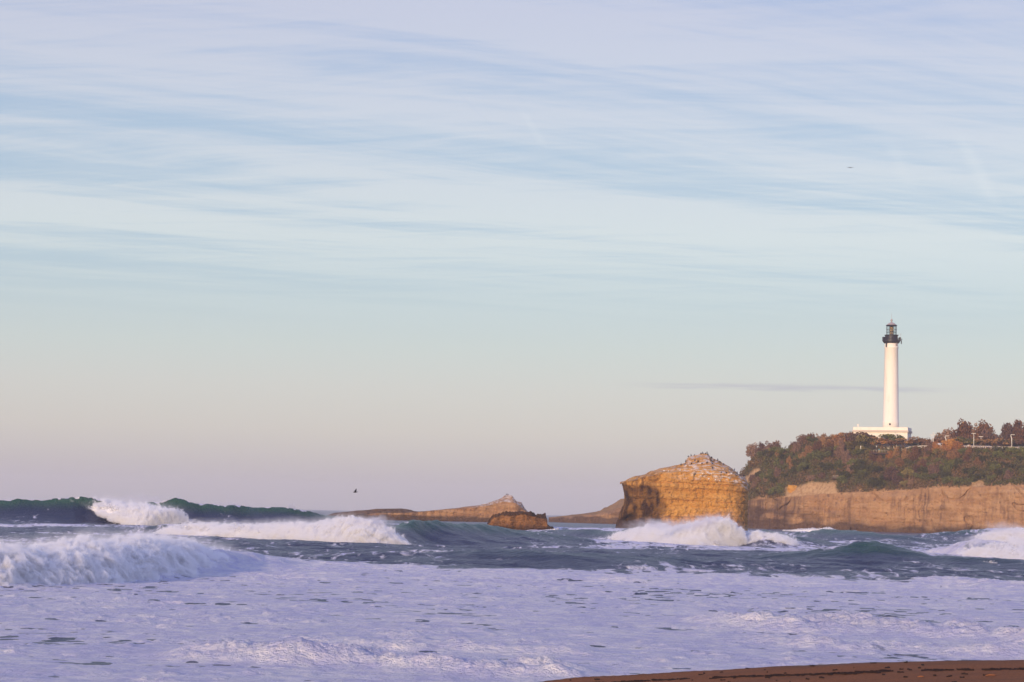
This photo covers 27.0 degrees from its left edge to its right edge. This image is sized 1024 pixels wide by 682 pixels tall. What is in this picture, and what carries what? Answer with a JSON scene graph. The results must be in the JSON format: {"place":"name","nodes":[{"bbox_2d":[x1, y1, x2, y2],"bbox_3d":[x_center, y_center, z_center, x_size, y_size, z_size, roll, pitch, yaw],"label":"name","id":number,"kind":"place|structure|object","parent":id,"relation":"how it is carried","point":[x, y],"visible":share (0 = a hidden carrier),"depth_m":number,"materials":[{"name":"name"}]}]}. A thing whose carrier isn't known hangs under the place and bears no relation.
{"place":"outdoors","nodes":[
{"label":"outdoors","id":0,"kind":"place"},
{"bbox_2d":[0,496,1023,681],"bbox_3d":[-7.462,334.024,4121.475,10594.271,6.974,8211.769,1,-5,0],"label":"sea","id":1,"kind":"structure","parent":0,"point":[418,601],"depth_m":108.42,"materials":[{"name":"liquid"}]},
{"bbox_2d":[0,545,228,581],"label":"whitewater","id":2,"kind":"structure","parent":1,"relation":"on","point":[115,563],"depth_m":123.93,"materials":[{"name":"white liquid"}]},
{"bbox_2d":[91,503,155,524],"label":"whitewater","id":3,"kind":"structure","parent":1,"relation":"on","point":[128,515],"depth_m":464.32,"materials":[{"name":"white liquid"}]},
{"bbox_2d":[157,520,367,542],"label":"whitewater","id":4,"kind":"structure","parent":1,"relation":"on","point":[324,532],"depth_m":287.22,"materials":[{"name":"white liquid"}]},
{"bbox_2d":[328,494,527,521],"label":"reef rock","id":5,"kind":"object","parent":1,"relation":"in","point":[487,511],"visible":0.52,"depth_m":990.23,"materials":[{"name":"brown stone"}]},
{"bbox_2d":[487,511,554,529],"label":"boulder rock","id":6,"kind":"object","parent":1,"relation":"in","point":[523,520],"visible":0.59,"depth_m":544.91,"materials":[{"name":"stone"}]},
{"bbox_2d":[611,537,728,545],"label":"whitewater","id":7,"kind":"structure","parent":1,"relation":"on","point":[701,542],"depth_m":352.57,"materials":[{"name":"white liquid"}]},
{"bbox_2d":[615,453,748,530],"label":"sea stack","id":8,"kind":"object","parent":1,"relation":"in","point":[682,496],"visible":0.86,"depth_m":626.48,"materials":[{"name":"stone"}]},
{"bbox_2d":[549,443,1023,532],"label":"headland","id":9,"kind":"structure","parent":1,"relation":"in","point":[975,505],"depth_m":894.22,"materials":[{"name":"stone"}]},
{"bbox_2d":[746,442,757,457],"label":"tamarisk tree","id":10,"kind":"object","parent":9,"relation":"on","point":[752,450],"visible":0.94,"depth_m":969.78,"materials":[{"name":"brown plant"}]},
{"bbox_2d":[757,442,766,451],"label":"tamarisk tree","id":11,"kind":"object","parent":9,"relation":"on","point":[760,446],"visible":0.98,"depth_m":966.41,"materials":[{"name":"brown plant"}]},
{"bbox_2d":[763,473,773,480],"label":"shrub","id":12,"kind":"object","parent":9,"relation":"on","point":[770,475],"visible":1,"depth_m":943.97,"materials":[{"name":"green plant"}]},
{"bbox_2d":[762,440,781,451],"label":"tamarisk tree","id":13,"kind":"object","parent":9,"relation":"on","point":[770,445],"visible":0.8,"depth_m":962.33,"materials":[{"name":"brown plant"}]},
{"bbox_2d":[768,487,776,493],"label":"shrub","id":14,"kind":"object","parent":9,"relation":"on","point":[772,489],"visible":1,"depth_m":934.76,"materials":[{"name":"green plant"}]},
{"bbox_2d":[773,466,780,476],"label":"shrub","id":15,"kind":"object","parent":9,"relation":"on","point":[777,469],"visible":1,"depth_m":941.53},
{"bbox_2d":[774,448,789,452],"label":"shrub","id":16,"kind":"object","parent":9,"relation":"on","point":[781,450],"visible":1,"depth_m":949.82,"materials":[{"name":"green plant"}]},
{"bbox_2d":[778,452,790,458],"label":"shrub","id":17,"kind":"object","parent":9,"relation":"on","point":[782,456],"visible":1,"depth_m":945.73,"materials":[{"name":"green plant"}]},
{"bbox_2d":[787,485,796,492],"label":"boulder","id":18,"kind":"object","parent":9,"relation":"on","point":[790,488],"visible":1,"depth_m":926.78,"materials":[{"name":"stone"}]},
{"bbox_2d":[787,466,796,473],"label":"shrub","id":19,"kind":"object","parent":9,"relation":"on","point":[792,469],"visible":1,"depth_m":933.11,"materials":[{"name":"green plant"}]},
{"bbox_2d":[791,443,800,452],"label":"shrub","id":20,"kind":"object","parent":9,"relation":"on","point":[795,446],"visible":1,"depth_m":945.53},
{"bbox_2d":[791,458,801,465],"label":"shrub","id":21,"kind":"object","parent":9,"relation":"on","point":[796,460],"visible":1,"depth_m":935.43,"materials":[{"name":"green plant"}]},
{"bbox_2d":[796,434,807,443],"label":"tamarisk tree","id":22,"kind":"object","parent":9,"relation":"on","point":[801,439],"visible":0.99,"depth_m":949.99,"materials":[{"name":"brown plant"}]},
{"bbox_2d":[797,462,815,468],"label":"shrub","id":23,"kind":"object","parent":9,"relation":"on","point":[805,464],"visible":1,"depth_m":929.17,"materials":[{"name":"green plant"}]},
{"bbox_2d":[804,445,813,454],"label":"shrub","id":24,"kind":"object","parent":9,"relation":"on","point":[807,450],"visible":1,"depth_m":936.77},
{"bbox_2d":[807,451,816,459],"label":"shrub","id":25,"kind":"object","parent":9,"relation":"on","point":[810,455],"visible":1,"depth_m":932.77,"materials":[{"name":"green plant"}]},
{"bbox_2d":[806,435,817,442],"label":"shrub","id":26,"kind":"object","parent":9,"relation":"on","point":[809,439],"visible":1,"depth_m":943.18,"materials":[{"name":"green plant"}]},
{"bbox_2d":[812,440,821,450],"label":"shrub","id":27,"kind":"object","parent":9,"relation":"on","point":[818,445],"visible":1,"depth_m":936.16,"materials":[{"name":"plant"}]},
{"bbox_2d":[813,451,831,459],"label":"shrub","id":28,"kind":"object","parent":9,"relation":"on","point":[819,455],"visible":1,"depth_m":929.28,"materials":[{"name":"green plant"}]},
{"bbox_2d":[817,462,829,469],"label":"shrub","id":29,"kind":"object","parent":9,"relation":"on","point":[822,465],"visible":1,"depth_m":922.10,"materials":[{"name":"green plant"}]},
{"bbox_2d":[820,436,830,447],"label":"shrub","id":30,"kind":"object","parent":9,"relation":"on","point":[823,440],"visible":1,"depth_m":935.92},
{"bbox_2d":[823,446,834,453],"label":"shrub","id":31,"kind":"object","parent":9,"relation":"on","point":[827,448],"visible":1,"depth_m":930.26,"materials":[{"name":"green plant"}]},
{"bbox_2d":[834,438,844,456],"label":"shrub","id":32,"kind":"object","parent":9,"relation":"on","point":[841,449],"visible":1,"depth_m":925.34,"materials":[{"name":"plant"}]},
{"bbox_2d":[829,431,852,443],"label":"tamarisk tree","id":33,"kind":"object","parent":9,"relation":"on","point":[840,434],"visible":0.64,"depth_m":931.96,"materials":[{"name":"brown plant"}]},
{"bbox_2d":[839,470,850,477],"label":"shrub","id":34,"kind":"object","parent":9,"relation":"on","point":[845,474],"visible":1,"depth_m":911.70,"materials":[{"name":"green plant"}]},
{"bbox_2d":[841,449,852,464],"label":"shrub","id":35,"kind":"object","parent":9,"relation":"on","point":[845,458],"visible":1,"depth_m":919.83,"materials":[{"name":"plant"}]},
{"bbox_2d":[846,464,854,473],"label":"shrub","id":36,"kind":"object","parent":9,"relation":"on","point":[848,470],"visible":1,"depth_m":913.24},
{"bbox_2d":[846,458,859,465],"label":"shrub","id":37,"kind":"object","parent":9,"relation":"on","point":[851,461],"visible":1,"depth_m":914.52,"materials":[{"name":"green plant"}]},
{"bbox_2d":[847,440,859,447],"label":"shrub","id":38,"kind":"object","parent":9,"relation":"on","point":[849,445],"visible":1,"depth_m":924.58,"materials":[{"name":"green plant"}]},
{"bbox_2d":[849,464,862,471],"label":"shrub","id":39,"kind":"object","parent":9,"relation":"on","point":[856,466],"visible":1,"depth_m":911.49,"materials":[{"name":"green plant"}]},
{"bbox_2d":[843,432,869,441],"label":"tamarisk tree","id":40,"kind":"object","parent":9,"relation":"on","point":[850,439],"visible":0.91,"depth_m":927.47,"materials":[{"name":"brown plant"}]},
{"bbox_2d":[852,448,863,455],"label":"shrub","id":41,"kind":"object","parent":9,"relation":"on","point":[857,452],"visible":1,"depth_m":920.07,"materials":[{"name":"green plant"}]},
{"bbox_2d":[853,441,870,447],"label":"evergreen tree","id":42,"kind":"object","parent":9,"relation":"on","point":[863,444],"visible":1,"depth_m":924.44,"materials":[{"name":"green plant"}]},
{"bbox_2d":[848,434,878,442],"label":"tamarisk tree","id":43,"kind":"object","parent":9,"relation":"on","point":[872,439],"visible":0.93,"depth_m":924.05,"materials":[{"name":"brown plant"}]},
{"bbox_2d":[852,434,878,446],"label":"tamarisk tree","id":44,"kind":"object","parent":9,"relation":"on","point":[861,439],"visible":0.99,"depth_m":921.86,"materials":[{"name":"green plant"}]},
{"bbox_2d":[869,450,878,460],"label":"shrub","id":45,"kind":"object","parent":9,"relation":"on","point":[874,456],"visible":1,"depth_m":914.17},
{"bbox_2d":[869,466,884,472],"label":"shrub","id":46,"kind":"object","parent":9,"relation":"on","point":[876,469],"visible":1,"depth_m":906.03,"materials":[{"name":"green plant"}]},
{"bbox_2d":[869,479,884,487],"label":"shrub","id":47,"kind":"object","parent":9,"relation":"on","point":[873,482],"visible":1,"depth_m":897.69,"materials":[{"name":"green plant"}]},
{"bbox_2d":[871,437,885,442],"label":"tamarisk tree","id":48,"kind":"object","parent":9,"relation":"on","point":[879,440],"visible":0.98,"depth_m":921.24,"materials":[{"name":"brown plant"}]},
{"bbox_2d":[739,436,1023,499],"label":"ground scrub","id":49,"kind":"object","parent":9,"relation":"on","point":[982,468],"visible":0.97,"depth_m":904.75,"materials":[{"name":"plant"}]},
{"bbox_2d":[852,319,911,447],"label":"lighthouse","id":50,"kind":"object","parent":9,"relation":"on","point":[891,340],"visible":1,"depth_m":932.89,"materials":[{"name":"white paint"}]},
{"bbox_2d":[883,466,895,481],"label":"shrub","id":51,"kind":"object","parent":9,"relation":"on","point":[889,473],"visible":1,"depth_m":898.13,"materials":[{"name":"plant"}]},
{"bbox_2d":[885,450,893,458],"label":"shrub","id":52,"kind":"object","parent":9,"relation":"on","point":[889,454],"visible":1,"depth_m":912.54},
{"bbox_2d":[878,434,904,449],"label":"evergreen tree","id":53,"kind":"object","parent":9,"relation":"on","point":[889,436],"visible":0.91,"depth_m":922.00,"materials":[{"name":"green plant"}]},
{"bbox_2d":[886,462,897,468],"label":"shrub","id":54,"kind":"object","parent":9,"relation":"on","point":[893,465],"visible":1,"depth_m":903.89,"materials":[{"name":"green plant"}]},
{"bbox_2d":[885,439,901,447],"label":"tamarisk tree","id":55,"kind":"object","parent":9,"relation":"on","point":[893,442],"visible":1,"depth_m":917.94,"materials":[{"name":"brown plant"}]},
{"bbox_2d":[892,447,901,456],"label":"shrub","id":56,"kind":"object","parent":9,"relation":"on","point":[895,452],"visible":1,"depth_m":910.83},
{"bbox_2d":[891,470,903,485],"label":"shrub","id":57,"kind":"object","parent":9,"relation":"on","point":[895,478],"visible":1,"depth_m":894.26,"materials":[{"name":"plant"}]},
{"bbox_2d":[894,457,904,466],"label":"shrub","id":58,"kind":"object","parent":9,"relation":"on","point":[898,461],"visible":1,"depth_m":903.88,"materials":[{"name":"plant"}]},
{"bbox_2d":[895,438,913,448],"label":"tamarisk tree","id":59,"kind":"object","parent":9,"relation":"on","point":[903,441],"visible":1,"depth_m":915.15,"materials":[{"name":"brown plant"}]},
{"bbox_2d":[901,449,908,458],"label":"shrub","id":60,"kind":"object","parent":9,"relation":"on","point":[904,453],"visible":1,"depth_m":907.24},
{"bbox_2d":[901,468,914,476],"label":"shrub","id":61,"kind":"object","parent":9,"relation":"on","point":[910,472],"visible":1,"depth_m":894.23,"materials":[{"name":"green plant"}]},
{"bbox_2d":[908,445,920,460],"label":"shrub","id":62,"kind":"object","parent":9,"relation":"on","point":[915,452],"visible":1,"depth_m":901.90,"materials":[{"name":"plant"}]},
{"bbox_2d":[913,463,919,472],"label":"shrub","id":63,"kind":"object","parent":9,"relation":"on","point":[916,467],"visible":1,"depth_m":894.37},
{"bbox_2d":[909,436,932,444],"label":"tamarisk tree","id":64,"kind":"object","parent":9,"relation":"on","point":[919,440],"visible":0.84,"depth_m":911.48,"materials":[{"name":"brown plant"}]},
{"bbox_2d":[917,458,926,466],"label":"shrub","id":65,"kind":"object","parent":9,"relation":"on","point":[922,462],"visible":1,"depth_m":893.76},
{"bbox_2d":[923,442,931,452],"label":"shrub","id":66,"kind":"object","parent":9,"relation":"on","point":[927,447],"visible":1,"depth_m":901.01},
{"bbox_2d":[927,463,939,475],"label":"shrub","id":67,"kind":"object","parent":9,"relation":"on","point":[933,469],"visible":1,"depth_m":883.79,"materials":[{"name":"plant"}]},
{"bbox_2d":[931,440,938,451],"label":"shrub","id":68,"kind":"object","parent":9,"relation":"on","point":[934,444],"visible":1,"depth_m":899.62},
{"bbox_2d":[934,432,942,438],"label":"tamarisk tree","id":69,"kind":"object","parent":9,"relation":"on","point":[939,436],"visible":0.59,"depth_m":916.44,"materials":[{"name":"brown plant"}]},
{"bbox_2d":[935,447,946,455],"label":"shrub","id":70,"kind":"object","parent":9,"relation":"on","point":[940,451],"visible":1,"depth_m":894.72,"materials":[{"name":"brown plant"}]},
{"bbox_2d":[936,443,950,454],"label":"shrub","id":71,"kind":"object","parent":9,"relation":"on","point":[943,446],"visible":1,"depth_m":895.77,"materials":[{"name":"plant"}]},
{"bbox_2d":[939,464,952,471],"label":"shrub","id":72,"kind":"object","parent":9,"relation":"on","point":[947,468],"visible":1,"depth_m":883.07,"materials":[{"name":"green plant"}]},
{"bbox_2d":[940,472,952,477],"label":"shrub","id":73,"kind":"object","parent":9,"relation":"on","point":[943,475],"visible":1,"depth_m":878.27,"materials":[{"name":"green plant"}]},
{"bbox_2d":[940,427,954,438],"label":"tamarisk tree","id":74,"kind":"object","parent":9,"relation":"on","point":[946,433],"visible":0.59,"depth_m":915.20,"materials":[{"name":"brown plant"}]},
{"bbox_2d":[941,459,953,467],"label":"shrub","id":75,"kind":"object","parent":9,"relation":"on","point":[951,462],"visible":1,"depth_m":883.85,"materials":[{"name":"green plant"}]},
{"bbox_2d":[942,475,953,483],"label":"shrub","id":76,"kind":"object","parent":9,"relation":"on","point":[947,478],"visible":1,"depth_m":875.15,"materials":[{"name":"green plant"}]},
{"bbox_2d":[945,439,953,449],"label":"shrub","id":77,"kind":"object","parent":9,"relation":"on","point":[949,442],"visible":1,"depth_m":896.82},
{"bbox_2d":[946,450,953,458],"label":"shrub","id":78,"kind":"object","parent":9,"relation":"on","point":[948,456],"visible":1,"depth_m":890.45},
{"bbox_2d":[951,441,963,449],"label":"shrub","id":79,"kind":"object","parent":9,"relation":"on","point":[958,444],"visible":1,"depth_m":894.95,"materials":[{"name":"plant"}]},
{"bbox_2d":[951,476,963,482],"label":"shrub","id":80,"kind":"object","parent":9,"relation":"on","point":[955,480],"visible":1,"depth_m":872.03,"materials":[{"name":"green plant"}]},
{"bbox_2d":[954,458,961,464],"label":"shrub","id":81,"kind":"object","parent":9,"relation":"on","point":[957,461],"visible":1,"depth_m":883.84,"materials":[{"name":"green plant"}]},
{"bbox_2d":[949,418,973,438],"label":"tamarisk tree","id":82,"kind":"object","parent":9,"relation":"on","point":[961,430],"visible":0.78,"depth_m":911.15,"materials":[{"name":"brown plant"}]},
{"bbox_2d":[906,445,1019,448],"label":"balustrade","id":83,"kind":"object","parent":9,"relation":"on","point":[964,446],"visible":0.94,"depth_m":892.98,"materials":[{"name":"beige concrete"}]},
{"bbox_2d":[954,438,977,444],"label":"tamarisk tree","id":84,"kind":"object","parent":9,"relation":"on","point":[962,440],"visible":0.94,"depth_m":899.62,"materials":[{"name":"brown plant"}]},
{"bbox_2d":[961,467,976,473],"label":"shrub","id":85,"kind":"object","parent":9,"relation":"on","point":[966,470],"visible":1,"depth_m":874.13,"materials":[{"name":"green plant"}]},
{"bbox_2d":[960,421,978,437],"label":"tamarisk tree","id":86,"kind":"object","parent":9,"relation":"on","point":[975,425],"visible":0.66,"depth_m":911.45,"materials":[{"name":"brown plant"}]},
{"bbox_2d":[968,473,983,480],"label":"shrub","id":87,"kind":"object","parent":9,"relation":"on","point":[974,478],"visible":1,"depth_m":868.48,"materials":[{"name":"green plant"}]},
{"bbox_2d":[974,457,981,464],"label":"shrub","id":88,"kind":"object","parent":9,"relation":"on","point":[977,461],"visible":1,"depth_m":878.35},
{"bbox_2d":[967,419,996,439],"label":"tamarisk tree","id":89,"kind":"object","parent":9,"relation":"on","point":[982,425],"visible":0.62,"depth_m":906.60,"materials":[{"name":"brown plant"}]},
{"bbox_2d":[976,454,988,461],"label":"shrub","id":90,"kind":"object","parent":9,"relation":"on","point":[983,457],"visible":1,"depth_m":878.21,"materials":[{"name":"green plant"}]},
{"bbox_2d":[974,438,998,444],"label":"tamarisk tree","id":91,"kind":"object","parent":9,"relation":"on","point":[988,441],"visible":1,"depth_m":892.15,"materials":[{"name":"brown plant"}]},
{"bbox_2d":[979,429,998,439],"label":"tamarisk tree","id":92,"kind":"object","parent":9,"relation":"on","point":[986,434],"visible":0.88,"depth_m":898.67,"materials":[{"name":"brown plant"}]},
{"bbox_2d":[988,463,1000,470],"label":"shrub","id":93,"kind":"object","parent":9,"relation":"on","point":[993,466],"visible":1,"depth_m":868.52,"materials":[{"name":"green plant"}]},
{"bbox_2d":[991,445,1007,451],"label":"shrub","id":94,"kind":"object","parent":9,"relation":"on","point":[1000,449],"visible":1,"depth_m":877.78,"materials":[{"name":"green plant"}]},
{"bbox_2d":[994,468,1006,474],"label":"shrub","id":95,"kind":"object","parent":9,"relation":"on","point":[999,471],"visible":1,"depth_m":863.00,"materials":[{"name":"green plant"}]},
{"bbox_2d":[991,440,1010,445],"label":"tamarisk tree","id":96,"kind":"object","parent":9,"relation":"on","point":[1002,443],"visible":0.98,"depth_m":887.62,"materials":[{"name":"brown plant"}]},
{"bbox_2d":[998,422,1015,439],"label":"tamarisk tree","id":97,"kind":"object","parent":9,"relation":"on","point":[1005,434],"visible":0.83,"depth_m":895.56,"materials":[{"name":"brown plant"}]},
{"bbox_2d":[1004,469,1013,480],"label":"shrub","id":98,"kind":"object","parent":9,"relation":"on","point":[1008,475],"visible":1,"depth_m":857.73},
{"bbox_2d":[998,439,1022,445],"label":"tamarisk tree","id":99,"kind":"object","parent":9,"relation":"on","point":[1013,442],"visible":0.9,"depth_m":886.00,"materials":[{"name":"brown plant"}]},
{"bbox_2d":[1005,420,1023,438],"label":"tamarisk tree","id":100,"kind":"object","parent":9,"relation":"on","point":[1017,425],"visible":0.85,"depth_m":895.64,"materials":[{"name":"brown plant"}]},
{"bbox_2d":[1009,439,1023,446],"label":"tamarisk tree","id":101,"kind":"object","parent":9,"relation":"on","point":[1020,442],"visible":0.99,"depth_m":879.55,"materials":[{"name":"brown plant"}]},
{"bbox_2d":[1012,446,1023,454],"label":"shrub","id":102,"kind":"object","parent":9,"relation":"on","point":[1014,449],"visible":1,"depth_m":872.13,"materials":[{"name":"green plant"}]},
{"bbox_2d":[1016,425,1023,439],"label":"tamarisk tree","id":103,"kind":"object","parent":9,"relation":"on","point":[1021,435],"visible":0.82,"depth_m":889.66,"materials":[{"name":"brown plant"}]},
{"bbox_2d":[782,527,833,531],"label":"whitewater","id":104,"kind":"structure","parent":1,"relation":"on","point":[808,529],"depth_m":790.26,"materials":[{"name":"white liquid"}]},
{"bbox_2d":[962,540,1023,559],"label":"whitewater","id":105,"kind":"structure","parent":1,"relation":"on","point":[1006,551],"depth_m":239.45,"materials":[{"name":"white liquid"}]},
{"bbox_2d":[974,529,1023,540],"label":"whitewater","id":106,"kind":"structure","parent":1,"relation":"on","point":[1004,535],"depth_m":524.00,"materials":[{"name":"white liquid"}]},
{"bbox_2d":[0,0,1023,514],"label":"sky","id":107,"kind":"structure","parent":0,"point":[415,255],"materials":[{"name":"blue"}]},
{"bbox_2d":[542,660,1023,681],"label":"beach sand","id":108,"kind":"structure","parent":0,"point":[975,675],"depth_m":45.03,"materials":[{"name":"sand"}]},
{"bbox_2d":[569,661,1023,681],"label":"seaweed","id":109,"kind":"object","parent":108,"relation":"on","point":[861,672],"visible":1,"depth_m":44.38,"materials":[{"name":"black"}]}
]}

